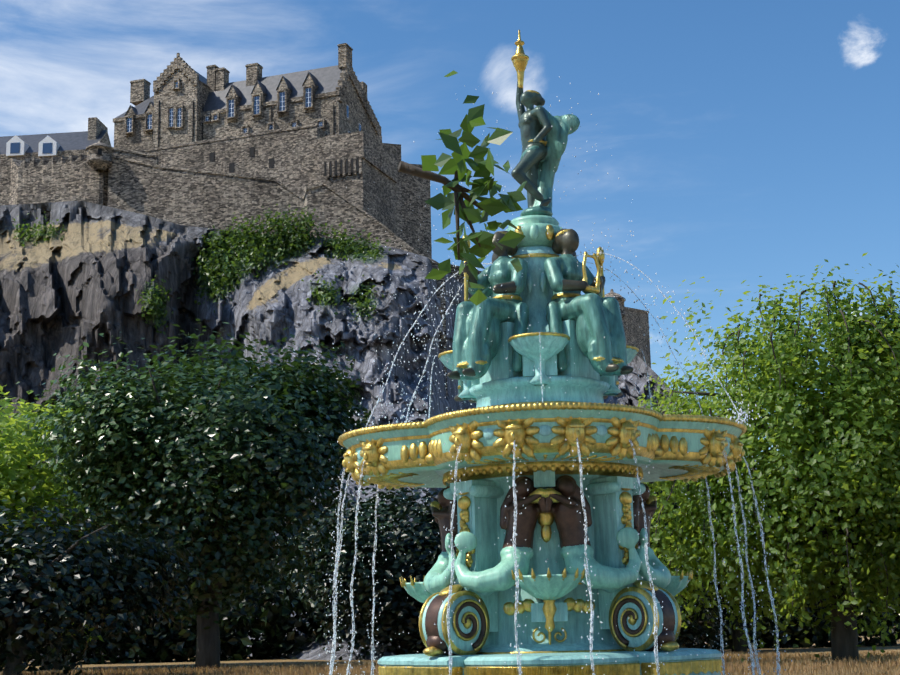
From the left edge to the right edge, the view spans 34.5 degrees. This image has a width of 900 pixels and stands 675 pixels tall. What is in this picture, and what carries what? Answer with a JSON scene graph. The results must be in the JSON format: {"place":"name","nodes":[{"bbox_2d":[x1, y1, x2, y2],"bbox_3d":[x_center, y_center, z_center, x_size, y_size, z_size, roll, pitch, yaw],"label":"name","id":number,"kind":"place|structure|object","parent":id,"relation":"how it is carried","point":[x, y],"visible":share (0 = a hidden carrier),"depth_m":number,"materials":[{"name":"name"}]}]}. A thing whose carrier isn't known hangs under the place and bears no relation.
{"place":"outdoors","nodes":[
{"label":"outdoors","id":0,"kind":"place"},
{"bbox_2d":[398,161,482,259],"bbox_3d":[-0.014,-0.289,3.061,0.200,0.256,0.024,3,-12,-22],"label":"twig","id":1,"kind":"object","parent":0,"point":[408,168],"visible":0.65,"depth_m":3.06,"materials":[{"name":"brown plant"}]},
{"bbox_2d":[0,626,899,674],"bbox_3d":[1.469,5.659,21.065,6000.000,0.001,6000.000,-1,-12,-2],"label":"ground","id":2,"kind":"structure","parent":0,"point":[256,662],"depth_m":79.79,"materials":[{"name":"brown plant"}]},
{"bbox_2d":[0,385,95,573],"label":"tree","id":3,"kind":"object","parent":2,"relation":"on","point":[14,472],"depth_m":60.74,"materials":[{"name":"green plant"}]},
{"bbox_2d":[0,385,191,669],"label":"bright tree","id":4,"kind":"object","parent":2,"relation":"on","point":[36,434],"depth_m":72.52,"materials":[{"name":"green plant"}]},
{"bbox_2d":[0,486,213,674],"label":"bush","id":5,"kind":"object","parent":2,"relation":"on","point":[92,560],"depth_m":46.17,"materials":[{"name":"green plant"}]},
{"bbox_2d":[9,318,382,668],"bbox_3d":[-10.193,6.344,60.458,15.039,15.321,14.782,-1,-12,-2],"label":"tree","id":6,"kind":"object","parent":2,"relation":"on","point":[292,467],"depth_m":57.71,"materials":[{"name":"green plant"}]},
{"bbox_2d":[0,201,705,661],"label":"castle rock","id":7,"kind":"object","parent":2,"relation":"on","point":[84,279],"visible":0.25,"depth_m":189.49,"materials":[{"name":"grey stone"}]},
{"bbox_2d":[13,204,390,334],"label":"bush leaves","id":8,"kind":"object","parent":7,"relation":"on","point":[300,233],"visible":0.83,"depth_m":197.18,"materials":[{"name":"green plant"}]},
{"bbox_2d":[0,43,650,396],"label":"castle","id":9,"kind":"structure","parent":7,"relation":"on","point":[194,148],"depth_m":235.36,"materials":[{"name":"stone"}]},
{"bbox_2d":[276,483,441,659],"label":"bush","id":10,"kind":"object","parent":2,"relation":"on","point":[395,617],"depth_m":79.84,"materials":[{"name":"green plant"}]},
{"bbox_2d":[398,488,440,617],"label":"bush","id":11,"kind":"object","parent":2,"relation":"on","point":[431,557],"depth_m":81.62,"materials":[{"name":"green plant"}]},
{"bbox_2d":[0,502,899,665],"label":"hedge leaves","id":12,"kind":"object","parent":2,"relation":"on","point":[276,625],"visible":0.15,"depth_m":89.14,"materials":[{"name":"green plant"}]},
{"bbox_2d":[297,30,791,674],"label":"fountain","id":13,"kind":"object","parent":2,"relation":"on","point":[539,462],"visible":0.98,"depth_m":20.44,"materials":[{"name":"teal paint"}]},
{"bbox_2d":[646,482,740,608],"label":"tree","id":14,"kind":"object","parent":2,"relation":"on","point":[675,505],"depth_m":75.46,"materials":[{"name":"green plant"}]},
{"bbox_2d":[674,588,732,648],"bbox_3d":[7.098,9.856,50.281,5.453,3.600,5.317,-1,-12,-2],"label":"shrub","id":15,"kind":"object","parent":2,"relation":"on","point":[685,635],"depth_m":49.50,"materials":[{"name":"green plant"}]},
{"bbox_2d":[637,252,899,662],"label":"tree","id":16,"kind":"object","parent":2,"relation":"on","point":[793,563],"depth_m":45.75,"materials":[{"name":"green plant"}]},
{"bbox_2d":[644,271,899,660],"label":"broadleaf tree","id":17,"kind":"object","parent":2,"relation":"on","point":[873,501],"depth_m":44.85,"materials":[{"name":"green plant"}]},
{"bbox_2d":[686,450,861,651],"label":"tree","id":18,"kind":"object","parent":2,"relation":"on","point":[808,608],"depth_m":80.06,"materials":[{"name":"green plant"}]},
{"bbox_2d":[783,396,899,606],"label":"tree","id":19,"kind":"object","parent":2,"relation":"on","point":[869,559],"depth_m":60.87,"materials":[{"name":"green plant"}]},
{"bbox_2d":[0,0,899,614],"label":"sky","id":20,"kind":"structure","parent":0,"point":[749,140],"materials":[{"name":"blue"}]},
{"bbox_2d":[421,70,526,305],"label":"leaves","id":21,"kind":"object","parent":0,"point":[480,166],"visible":0.94,"depth_m":3.02,"materials":[{"name":"green leaves"}]}
]}

